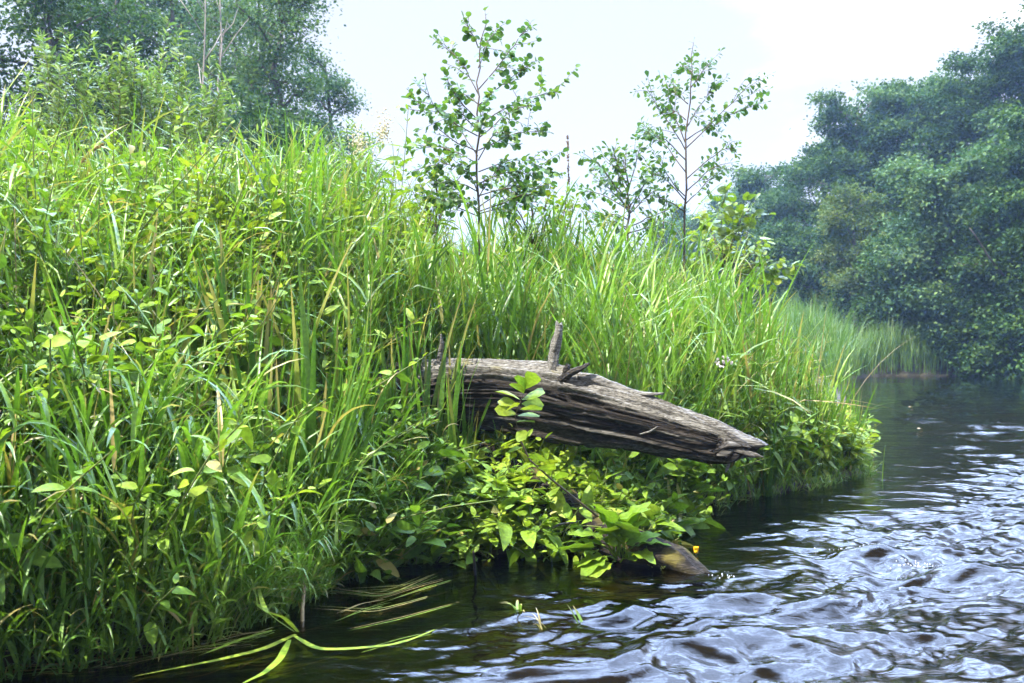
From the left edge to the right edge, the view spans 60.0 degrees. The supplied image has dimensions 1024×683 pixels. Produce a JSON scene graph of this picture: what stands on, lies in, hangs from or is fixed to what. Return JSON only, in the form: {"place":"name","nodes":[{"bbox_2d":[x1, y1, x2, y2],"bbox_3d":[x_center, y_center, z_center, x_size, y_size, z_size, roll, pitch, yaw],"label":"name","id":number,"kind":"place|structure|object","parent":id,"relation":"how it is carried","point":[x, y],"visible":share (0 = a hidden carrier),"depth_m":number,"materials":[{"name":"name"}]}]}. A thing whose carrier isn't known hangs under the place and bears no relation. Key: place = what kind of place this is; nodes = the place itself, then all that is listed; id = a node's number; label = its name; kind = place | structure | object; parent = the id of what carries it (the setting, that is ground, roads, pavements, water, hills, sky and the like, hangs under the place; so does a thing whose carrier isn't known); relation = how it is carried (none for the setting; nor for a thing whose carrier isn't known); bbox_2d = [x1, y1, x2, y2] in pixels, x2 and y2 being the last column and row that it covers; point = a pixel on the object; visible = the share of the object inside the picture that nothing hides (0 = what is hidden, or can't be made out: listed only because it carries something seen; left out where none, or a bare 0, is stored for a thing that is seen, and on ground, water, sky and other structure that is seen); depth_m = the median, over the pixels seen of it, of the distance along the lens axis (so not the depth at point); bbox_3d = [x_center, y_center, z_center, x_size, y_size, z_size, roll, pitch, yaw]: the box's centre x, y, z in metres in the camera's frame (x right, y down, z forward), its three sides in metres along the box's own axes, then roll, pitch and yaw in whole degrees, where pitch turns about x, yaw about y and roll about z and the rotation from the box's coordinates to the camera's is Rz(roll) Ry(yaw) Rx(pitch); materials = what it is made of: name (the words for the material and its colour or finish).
{"place":"outdoors","nodes":[
{"label":"outdoors","id":0,"kind":"place"},
{"bbox_2d":[0,59,1007,681],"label":"ground","id":1,"kind":"structure","parent":0,"point":[788,488],"depth_m":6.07,"materials":[{"name":"plant"}]},
{"bbox_2d":[2,249,60,411],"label":"iris clump","id":2,"kind":"object","parent":1,"relation":"on","point":[31,319],"visible":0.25,"depth_m":3.23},
{"bbox_2d":[1,22,124,177],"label":"willow shrub","id":3,"kind":"object","parent":1,"relation":"on","point":[59,109],"visible":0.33,"depth_m":6.57,"materials":[{"name":"green plant"}]},
{"bbox_2d":[37,269,126,432],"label":"iris clump","id":4,"kind":"object","parent":1,"relation":"on","point":[102,344],"visible":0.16,"depth_m":3.27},
{"bbox_2d":[0,0,165,161],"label":"broadleaf tree","id":5,"kind":"object","parent":1,"relation":"on","point":[46,23],"visible":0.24,"depth_m":15.09,"materials":[{"name":"green plant"}]},
{"bbox_2d":[0,0,197,154],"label":"broadleaf tree","id":6,"kind":"object","parent":1,"relation":"on","point":[147,41],"visible":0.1,"depth_m":17.85,"materials":[{"name":"green plant"}]},
{"bbox_2d":[72,15,197,177],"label":"willow shrub","id":7,"kind":"object","parent":1,"relation":"on","point":[120,104],"visible":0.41,"depth_m":6.18,"materials":[{"name":"green plant"}]},
{"bbox_2d":[35,0,246,143],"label":"broadleaf tree","id":8,"kind":"object","parent":1,"relation":"on","point":[160,5],"visible":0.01,"depth_m":24.88,"materials":[{"name":"green plant"}]},
{"bbox_2d":[70,49,226,167],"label":"broadleaf tree","id":9,"kind":"object","parent":1,"relation":"on","point":[149,71],"visible":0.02,"depth_m":15.23,"materials":[{"name":"green plant"}]},
{"bbox_2d":[105,223,211,413],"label":"iris clump","id":10,"kind":"object","parent":1,"relation":"on","point":[166,300],"visible":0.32,"depth_m":3.60,"materials":[{"name":"plant"}]},
{"bbox_2d":[97,0,223,145],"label":"broadleaf tree","id":11,"kind":"object","parent":1,"relation":"on","point":[177,26],"visible":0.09,"depth_m":21.62,"materials":[{"name":"green plant"}]},
{"bbox_2d":[89,48,270,185],"bbox_3d":[-2.195,-1.052,6.246,1.062,2.120,1.405,0,0,0],"label":"willow shrub","id":12,"kind":"object","parent":1,"relation":"on","point":[204,110],"visible":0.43,"depth_m":5.95,"materials":[{"name":"green plant"}]},
{"bbox_2d":[145,330,221,500],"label":"iris clump","id":13,"kind":"object","parent":1,"relation":"on","point":[197,392],"visible":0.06,"depth_m":3.36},
{"bbox_2d":[174,95,197,173],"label":"tall herb","id":14,"kind":"object","parent":1,"relation":"on","point":[177,137],"visible":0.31,"depth_m":5.36,"materials":[{"name":"green plant"}]},
{"bbox_2d":[181,0,222,153],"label":"dead tree","id":15,"kind":"object","parent":1,"relation":"on","point":[204,35],"visible":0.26,"depth_m":15.57,"materials":[{"name":"wood"}]},
{"bbox_2d":[130,0,274,150],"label":"broadleaf tree","id":16,"kind":"object","parent":1,"relation":"on","point":[213,35],"visible":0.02,"depth_m":26.13,"materials":[{"name":"green plant"}]},
{"bbox_2d":[197,0,248,168],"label":"dead tree","id":17,"kind":"object","parent":1,"relation":"on","point":[221,54],"visible":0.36,"depth_m":15.57,"materials":[{"name":"wood"}]},
{"bbox_2d":[165,255,282,415],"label":"iris clump","id":18,"kind":"object","parent":1,"relation":"on","point":[238,308],"visible":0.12,"depth_m":3.97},
{"bbox_2d":[147,246,315,515],"bbox_3d":[-1.162,0.308,3.541,0.840,1.435,0.428,0,0,-45],"label":"iris clump","id":19,"kind":"object","parent":1,"relation":"on","point":[310,429],"visible":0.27,"depth_m":3.68,"materials":[{"name":"plant"}]},
{"bbox_2d":[186,234,290,439],"bbox_3d":[-1.196,0.143,3.912,0.487,1.169,0.486,0,0,-41],"label":"iris clump","id":20,"kind":"object","parent":1,"relation":"on","point":[224,311],"visible":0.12,"depth_m":3.77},
{"bbox_2d":[192,241,289,399],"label":"iris clump","id":21,"kind":"object","parent":1,"relation":"on","point":[209,325],"visible":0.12,"depth_m":3.85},
{"bbox_2d":[200,183,294,407],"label":"iris clump","id":22,"kind":"object","parent":1,"relation":"on","point":[243,363],"visible":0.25,"depth_m":3.82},
{"bbox_2d":[203,264,293,442],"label":"iris clump","id":23,"kind":"object","parent":1,"relation":"on","point":[253,362],"visible":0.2,"depth_m":3.67,"materials":[{"name":"plant"}]},
{"bbox_2d":[206,322,301,528],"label":"iris clump","id":24,"kind":"object","parent":1,"relation":"on","point":[267,431],"visible":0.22,"depth_m":3.52,"materials":[{"name":"plant"}]},
{"bbox_2d":[168,0,348,163],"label":"broadleaf tree","id":25,"kind":"object","parent":1,"relation":"on","point":[214,70],"visible":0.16,"depth_m":20.22,"materials":[{"name":"green plant"}]},
{"bbox_2d":[208,75,335,189],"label":"broadleaf tree","id":26,"kind":"object","parent":1,"relation":"on","point":[252,111],"visible":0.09,"depth_m":16.35,"materials":[{"name":"green plant"}]},
{"bbox_2d":[205,236,354,419],"bbox_3d":[-1.030,0.137,3.887,0.437,1.221,0.527,0,0,36],"label":"iris clump","id":27,"kind":"object","parent":1,"relation":"on","point":[270,349],"visible":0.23,"depth_m":3.94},
{"bbox_2d":[206,0,356,183],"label":"broadleaf tree","id":28,"kind":"object","parent":1,"relation":"on","point":[255,67],"visible":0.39,"depth_m":18.65,"materials":[{"name":"green plant"}]},
{"bbox_2d":[259,327,348,575],"bbox_3d":[-0.854,0.469,3.777,0.326,1.093,0.640,0,0,2],"label":"iris clump","id":29,"kind":"object","parent":1,"relation":"on","point":[291,438],"visible":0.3,"depth_m":3.54,"materials":[{"name":"plant"}]},
{"bbox_2d":[251,272,378,442],"bbox_3d":[-0.860,0.295,4.044,0.437,1.221,0.527,0,0,16],"label":"iris clump","id":30,"kind":"object","parent":1,"relation":"on","point":[337,374],"visible":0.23,"depth_m":3.99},
{"bbox_2d":[271,146,363,278],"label":"iris clump","id":31,"kind":"object","parent":1,"relation":"on","point":[358,202],"visible":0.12,"depth_m":5.34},
{"bbox_2d":[272,339,371,476],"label":"iris clump","id":32,"kind":"object","parent":1,"relation":"on","point":[328,398],"visible":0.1,"depth_m":3.76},
{"bbox_2d":[287,37,381,198],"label":"broadleaf tree","id":33,"kind":"object","parent":1,"relation":"on","point":[349,104],"visible":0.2,"depth_m":22.63,"materials":[{"name":"green plant"}]},
{"bbox_2d":[286,374,386,530],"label":"iris clump","id":34,"kind":"object","parent":1,"relation":"on","point":[358,455],"visible":0.26,"depth_m":3.63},
{"bbox_2d":[287,261,419,463],"bbox_3d":[-0.766,0.243,4.093,0.554,1.285,0.460,0,0,39],"label":"iris clump","id":35,"kind":"object","parent":1,"relation":"on","point":[351,363],"visible":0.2,"depth_m":4.05,"materials":[{"name":"plant"}]},
{"bbox_2d":[299,118,408,211],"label":"willow shrub","id":36,"kind":"object","parent":1,"relation":"on","point":[314,132],"visible":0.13,"depth_m":6.93,"materials":[{"name":"green plant"}]},
{"bbox_2d":[335,120,372,201],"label":"tall herb","id":37,"kind":"object","parent":1,"relation":"on","point":[355,144],"visible":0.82,"depth_m":6.00,"materials":[{"name":"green plant"}]},
{"bbox_2d":[367,167,410,301],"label":"tall herb","id":38,"kind":"object","parent":1,"relation":"on","point":[395,196],"visible":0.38,"depth_m":5.36,"materials":[{"name":"green plant"}]},
{"bbox_2d":[351,309,434,442],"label":"iris clump","id":39,"kind":"object","parent":1,"relation":"on","point":[373,377],"visible":0.14,"depth_m":4.21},
{"bbox_2d":[379,143,407,251],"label":"tall herb","id":40,"kind":"object","parent":1,"relation":"on","point":[390,175],"visible":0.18,"depth_m":5.96,"materials":[{"name":"green plant"}]},
{"bbox_2d":[370,104,417,257],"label":"tall herb","id":41,"kind":"object","parent":1,"relation":"on","point":[410,144],"visible":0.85,"depth_m":5.57,"materials":[{"name":"green plant"}]},
{"bbox_2d":[355,304,437,430],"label":"iris clump","id":42,"kind":"object","parent":1,"relation":"on","point":[388,394],"visible":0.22,"depth_m":4.34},
{"bbox_2d":[381,170,451,295],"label":"iris clump","id":43,"kind":"object","parent":1,"relation":"on","point":[400,219],"visible":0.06,"depth_m":5.51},
{"bbox_2d":[385,294,462,449],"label":"iris clump","id":44,"kind":"object","parent":1,"relation":"on","point":[427,396],"visible":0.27,"depth_m":4.49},
{"bbox_2d":[375,293,474,439],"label":"iris clump","id":45,"kind":"object","parent":1,"relation":"on","point":[405,360],"visible":0.27,"depth_m":4.34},
{"bbox_2d":[404,154,469,254],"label":"alder bush","id":46,"kind":"object","parent":1,"relation":"on","point":[423,184],"visible":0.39,"depth_m":6.46,"materials":[{"name":"green plant"}]},
{"bbox_2d":[423,184,452,276],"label":"tall herb","id":47,"kind":"object","parent":1,"relation":"on","point":[440,211],"visible":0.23,"depth_m":6.08,"materials":[{"name":"green plant"}]},
{"bbox_2d":[0,85,880,657],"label":"undergrowth","id":48,"kind":"object","parent":1,"relation":"on","point":[592,491],"depth_m":4.04,"materials":[{"name":"plant"}]},
{"bbox_2d":[407,291,478,478],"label":"iris clump","id":49,"kind":"object","parent":1,"relation":"on","point":[442,424],"visible":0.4,"depth_m":4.51,"materials":[{"name":"plant"}]},
{"bbox_2d":[414,371,477,476],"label":"iris clump","id":50,"kind":"object","parent":1,"relation":"on","point":[450,402],"visible":0.54,"depth_m":4.47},
{"bbox_2d":[0,151,912,597],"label":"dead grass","id":51,"kind":"structure","parent":1,"relation":"on","point":[332,325],"depth_m":4.03,"materials":[{"name":"plant"}]},
{"bbox_2d":[424,333,492,478],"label":"iris clump","id":52,"kind":"object","parent":1,"relation":"on","point":[454,400],"visible":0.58,"depth_m":4.39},
{"bbox_2d":[459,218,499,358],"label":"iris clump","id":53,"kind":"object","parent":1,"relation":"on","point":[488,283],"visible":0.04,"depth_m":5.40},
{"bbox_2d":[396,6,580,255],"bbox_3d":[-0.148,-0.917,5.995,1.303,2.822,1.201,0,0,0],"label":"alder sapling","id":54,"kind":"object","parent":1,"relation":"on","point":[449,120],"visible":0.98,"depth_m":5.98,"materials":[{"name":"green plant"}]},
{"bbox_2d":[492,161,580,262],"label":"alder bush","id":55,"kind":"object","parent":1,"relation":"on","point":[548,201],"visible":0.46,"depth_m":6.47,"materials":[{"name":"green plant"}]},
{"bbox_2d":[522,181,581,261],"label":"alder bush","id":56,"kind":"object","parent":1,"relation":"on","point":[567,201],"visible":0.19,"depth_m":7.35,"materials":[{"name":"green plant"}]},
{"bbox_2d":[445,431,710,573],"bbox_3d":[0.247,0.805,4.310,1.658,0.670,0.248,0,0,40],"label":"sunken log","id":57,"kind":"object","parent":1,"relation":"on","point":[676,557],"visible":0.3,"depth_m":3.99,"materials":[{"name":"brown wood"}]},
{"bbox_2d":[495,371,598,516],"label":"alder shoot","id":58,"kind":"object","parent":57,"relation":"on","point":[529,380],"visible":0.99,"depth_m":3.97,"materials":[{"name":"green plant"}]},
{"bbox_2d":[562,245,638,386],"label":"iris clump","id":59,"kind":"object","parent":1,"relation":"on","point":[631,287],"visible":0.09,"depth_m":5.86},
{"bbox_2d":[571,138,679,250],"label":"alder sapling","id":60,"kind":"object","parent":1,"relation":"on","point":[617,169],"visible":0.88,"depth_m":7.59,"materials":[{"name":"green plant"}]},
{"bbox_2d":[624,184,688,274],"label":"alder bush","id":61,"kind":"object","parent":1,"relation":"on","point":[661,232],"visible":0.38,"depth_m":7.93,"materials":[{"name":"green plant"}]},
{"bbox_2d":[628,323,695,400],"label":"iris clump","id":62,"kind":"object","parent":1,"relation":"on","point":[678,383],"visible":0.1,"depth_m":5.35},
{"bbox_2d":[641,203,699,300],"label":"broadleaf tree","id":63,"kind":"object","parent":1,"relation":"on","point":[680,215],"visible":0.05,"depth_m":58.95,"materials":[{"name":"green plant"}]},
{"bbox_2d":[649,286,738,405],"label":"iris clump","id":64,"kind":"object","parent":1,"relation":"on","point":[694,369],"visible":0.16,"depth_m":5.62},
{"bbox_2d":[630,37,773,282],"bbox_3d":[1.671,-1.026,7.554,1.366,3.173,1.084,0,0,0],"label":"alder sapling","id":65,"kind":"object","parent":1,"relation":"on","point":[652,134],"visible":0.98,"depth_m":7.62,"materials":[{"name":"green plant"}]},
{"bbox_2d":[669,186,746,311],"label":"broadleaf tree","id":66,"kind":"object","parent":1,"relation":"on","point":[693,222],"visible":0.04,"depth_m":55.45,"materials":[{"name":"green plant"}]},
{"bbox_2d":[714,356,732,504],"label":"flowering rush","id":67,"kind":"object","parent":1,"relation":"on","point":[723,362],"visible":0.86,"depth_m":5.18,"materials":[{"name":"white plant"}]},
{"bbox_2d":[705,204,775,302],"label":"alder bush","id":68,"kind":"object","parent":1,"relation":"on","point":[751,224],"visible":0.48,"depth_m":8.59,"materials":[{"name":"green plant"}]},
{"bbox_2d":[680,182,804,294],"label":"alder bush","id":69,"kind":"object","parent":1,"relation":"on","point":[722,231],"visible":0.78,"depth_m":8.26,"materials":[{"name":"green plant"}]},
{"bbox_2d":[718,299,793,388],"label":"iris clump","id":70,"kind":"object","parent":1,"relation":"on","point":[773,374],"visible":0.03,"depth_m":6.31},
{"bbox_2d":[701,161,812,319],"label":"broadleaf tree","id":71,"kind":"object","parent":1,"relation":"on","point":[749,181],"visible":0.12,"depth_m":40.44,"materials":[{"name":"green plant"}]},
{"bbox_2d":[731,367,789,496],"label":"iris clump","id":72,"kind":"object","parent":1,"relation":"on","point":[768,488],"visible":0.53,"depth_m":5.71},
{"bbox_2d":[728,212,826,327],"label":"broadleaf tree","id":73,"kind":"object","parent":1,"relation":"on","point":[772,232],"visible":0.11,"depth_m":33.18,"materials":[{"name":"green plant"}]},
{"bbox_2d":[765,346,808,470],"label":"iris clump","id":74,"kind":"object","parent":1,"relation":"on","point":[798,390],"visible":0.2,"depth_m":5.96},
{"bbox_2d":[777,312,822,387],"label":"iris clump","id":75,"kind":"object","parent":1,"relation":"on","point":[797,343],"visible":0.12,"depth_m":7.09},
{"bbox_2d":[737,127,868,319],"bbox_3d":[13.225,-4.113,37.587,7.353,9.214,6.099,0,0,19],"label":"broadleaf tree","id":76,"kind":"object","parent":1,"relation":"on","point":[779,204],"visible":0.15,"depth_m":36.99,"materials":[{"name":"green plant"}]},
{"bbox_2d":[778,329,828,399],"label":"iris clump","id":77,"kind":"object","parent":1,"relation":"on","point":[800,358],"visible":0.24,"depth_m":6.51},
{"bbox_2d":[745,224,899,328],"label":"broadleaf tree","id":78,"kind":"object","parent":1,"relation":"on","point":[794,249],"visible":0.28,"depth_m":31.31,"materials":[{"name":"green plant"}]},
{"bbox_2d":[802,341,846,420],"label":"iris clump","id":79,"kind":"object","parent":1,"relation":"on","point":[830,390],"visible":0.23,"depth_m":6.65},
{"bbox_2d":[809,375,870,485],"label":"iris clump","id":80,"kind":"object","parent":1,"relation":"on","point":[812,405],"visible":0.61,"depth_m":6.17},
{"bbox_2d":[767,76,923,323],"bbox_3d":[13.724,-5.067,35.487,6.523,11.010,7.081,0,0,-40],"label":"broadleaf tree","id":81,"kind":"object","parent":1,"relation":"on","point":[831,116],"visible":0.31,"depth_m":34.54,"materials":[{"name":"green plant"}]},
{"bbox_2d":[801,175,897,335],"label":"broadleaf tree","id":82,"kind":"object","parent":1,"relation":"on","point":[838,213],"visible":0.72,"depth_m":29.47,"materials":[{"name":"green plant"}]},
{"bbox_2d":[830,388,872,466],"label":"iris clump","id":83,"kind":"object","parent":1,"relation":"on","point":[836,464],"visible":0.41,"depth_m":6.56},
{"bbox_2d":[822,383,883,473],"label":"iris clump","id":84,"kind":"object","parent":1,"relation":"on","point":[840,424],"visible":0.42,"depth_m":6.40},
{"bbox_2d":[790,122,919,240],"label":"broadleaf tree","id":85,"kind":"object","parent":1,"relation":"on","point":[826,145],"visible":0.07,"depth_m":36.25,"materials":[{"name":"green plant"}]},
{"bbox_2d":[850,384,900,427],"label":"iris clump","id":86,"kind":"object","parent":1,"relation":"on","point":[857,414],"visible":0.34,"depth_m":7.48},
{"bbox_2d":[750,282,1022,394],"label":"grass","id":87,"kind":"structure","parent":1,"relation":"on","point":[874,349],"depth_m":24.44,"materials":[{"name":"plant"}]},
{"bbox_2d":[819,229,967,341],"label":"broadleaf tree","id":88,"kind":"object","parent":1,"relation":"on","point":[878,314],"visible":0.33,"depth_m":27.71,"materials":[{"name":"green plant"}]},
{"bbox_2d":[845,78,982,234],"bbox_3d":[15.444,-4.967,34.801,6.345,10.820,6.249,0,0,0],"label":"broadleaf tree","id":89,"kind":"object","parent":1,"relation":"on","point":[906,122],"visible":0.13,"depth_m":33.97,"materials":[{"name":"green plant"}]},
{"bbox_2d":[848,63,981,235],"bbox_3d":[16.417,-5.270,34.339,6.708,11.462,7.276,0,0,0],"label":"broadleaf tree","id":90,"kind":"object","parent":1,"relation":"on","point":[881,94],"visible":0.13,"depth_m":33.93,"materials":[{"name":"green plant"}]},
{"bbox_2d":[859,140,1018,358],"bbox_3d":[13.128,-2.454,26.560,5.022,6.217,6.088,0,0,42],"label":"broadleaf tree","id":91,"kind":"object","parent":1,"relation":"on","point":[930,218],"visible":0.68,"depth_m":25.29,"materials":[{"name":"green plant"}]},
{"bbox_2d":[881,73,1011,316],"bbox_3d":[17.105,-4.868,33.171,6.346,10.677,6.671,0,0,0],"label":"broadleaf tree","id":92,"kind":"object","parent":1,"relation":"on","point":[948,140],"visible":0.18,"depth_m":32.00,"materials":[{"name":"green plant"}]},
{"bbox_2d":[886,40,1023,315],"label":"broadleaf tree","id":93,"kind":"object","parent":1,"relation":"on","point":[966,64],"visible":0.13,"depth_m":31.78,"materials":[{"name":"green plant"}]},
{"bbox_2d":[904,130,1023,379],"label":"broadleaf tree","id":94,"kind":"object","parent":1,"relation":"on","point":[980,300],"visible":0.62,"depth_m":24.02,"materials":[{"name":"green plant"}]},
{"bbox_2d":[944,100,1023,379],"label":"broadleaf tree","id":95,"kind":"object","parent":1,"relation":"on","point":[1013,237],"visible":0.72,"depth_m":23.22,"materials":[{"name":"green plant"}]},
{"bbox_2d":[950,0,1023,291],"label":"broadleaf tree","id":96,"kind":"object","parent":1,"relation":"on","point":[1006,43],"visible":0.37,"depth_m":30.27,"materials":[{"name":"green plant"}]},
{"bbox_2d":[963,34,1023,158],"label":"broadleaf tree","id":97,"kind":"object","parent":1,"relation":"on","point":[978,75],"visible":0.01,"depth_m":32.32,"materials":[{"name":"green plant"}]},
{"bbox_2d":[990,127,1023,318],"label":"broadleaf tree","id":98,"kind":"object","parent":1,"relation":"on","point":[1018,304],"visible":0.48,"depth_m":23.46,"materials":[{"name":"green plant"}]},
{"bbox_2d":[0,376,1023,682],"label":"water","id":99,"kind":"structure","parent":0,"point":[772,596],"depth_m":3.41,"materials":[{"name":"liquid"}]},
{"bbox_2d":[121,642,240,665],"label":"trailing weed","id":100,"kind":"object","parent":99,"relation":"on","point":[182,652],"visible":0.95,"depth_m":2.85,"materials":[{"name":"green plant"}]},
{"bbox_2d":[168,631,264,653],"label":"trailing weed","id":101,"kind":"object","parent":99,"relation":"on","point":[224,641],"visible":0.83,"depth_m":2.95,"materials":[{"name":"green plant"}]},
{"bbox_2d":[137,552,446,682],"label":"uprooted iris","id":102,"kind":"object","parent":99,"relation":"on","point":[281,654],"visible":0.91,"depth_m":2.87,"materials":[{"name":"green plant"}]},
{"bbox_2d":[307,328,395,590],"bbox_3d":[-0.656,0.474,3.548,0.382,1.111,0.284,0,0,0],"label":"iris clump","id":103,"kind":"object","parent":99,"relation":"in","point":[341,436],"visible":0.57,"depth_m":3.52,"materials":[{"name":"plant"}]},
{"bbox_2d":[0,0,1023,300],"label":"sky","id":104,"kind":"structure","parent":0,"point":[809,46],"materials":[{"name":"white"}]},
{"bbox_2d":[377,320,768,472],"bbox_3d":[0.201,0.259,4.600,2.178,0.743,0.352,0,0,17],"label":"fallen log","id":105,"kind":"object","parent":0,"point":[586,410],"visible":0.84,"depth_m":4.43,"materials":[{"name":"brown wood"}]},
{"bbox_2d":[556,502,670,577],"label":"dock plant","id":106,"kind":"object","parent":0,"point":[621,529],"visible":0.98,"depth_m":3.88,"materials":[{"name":"green plant"}]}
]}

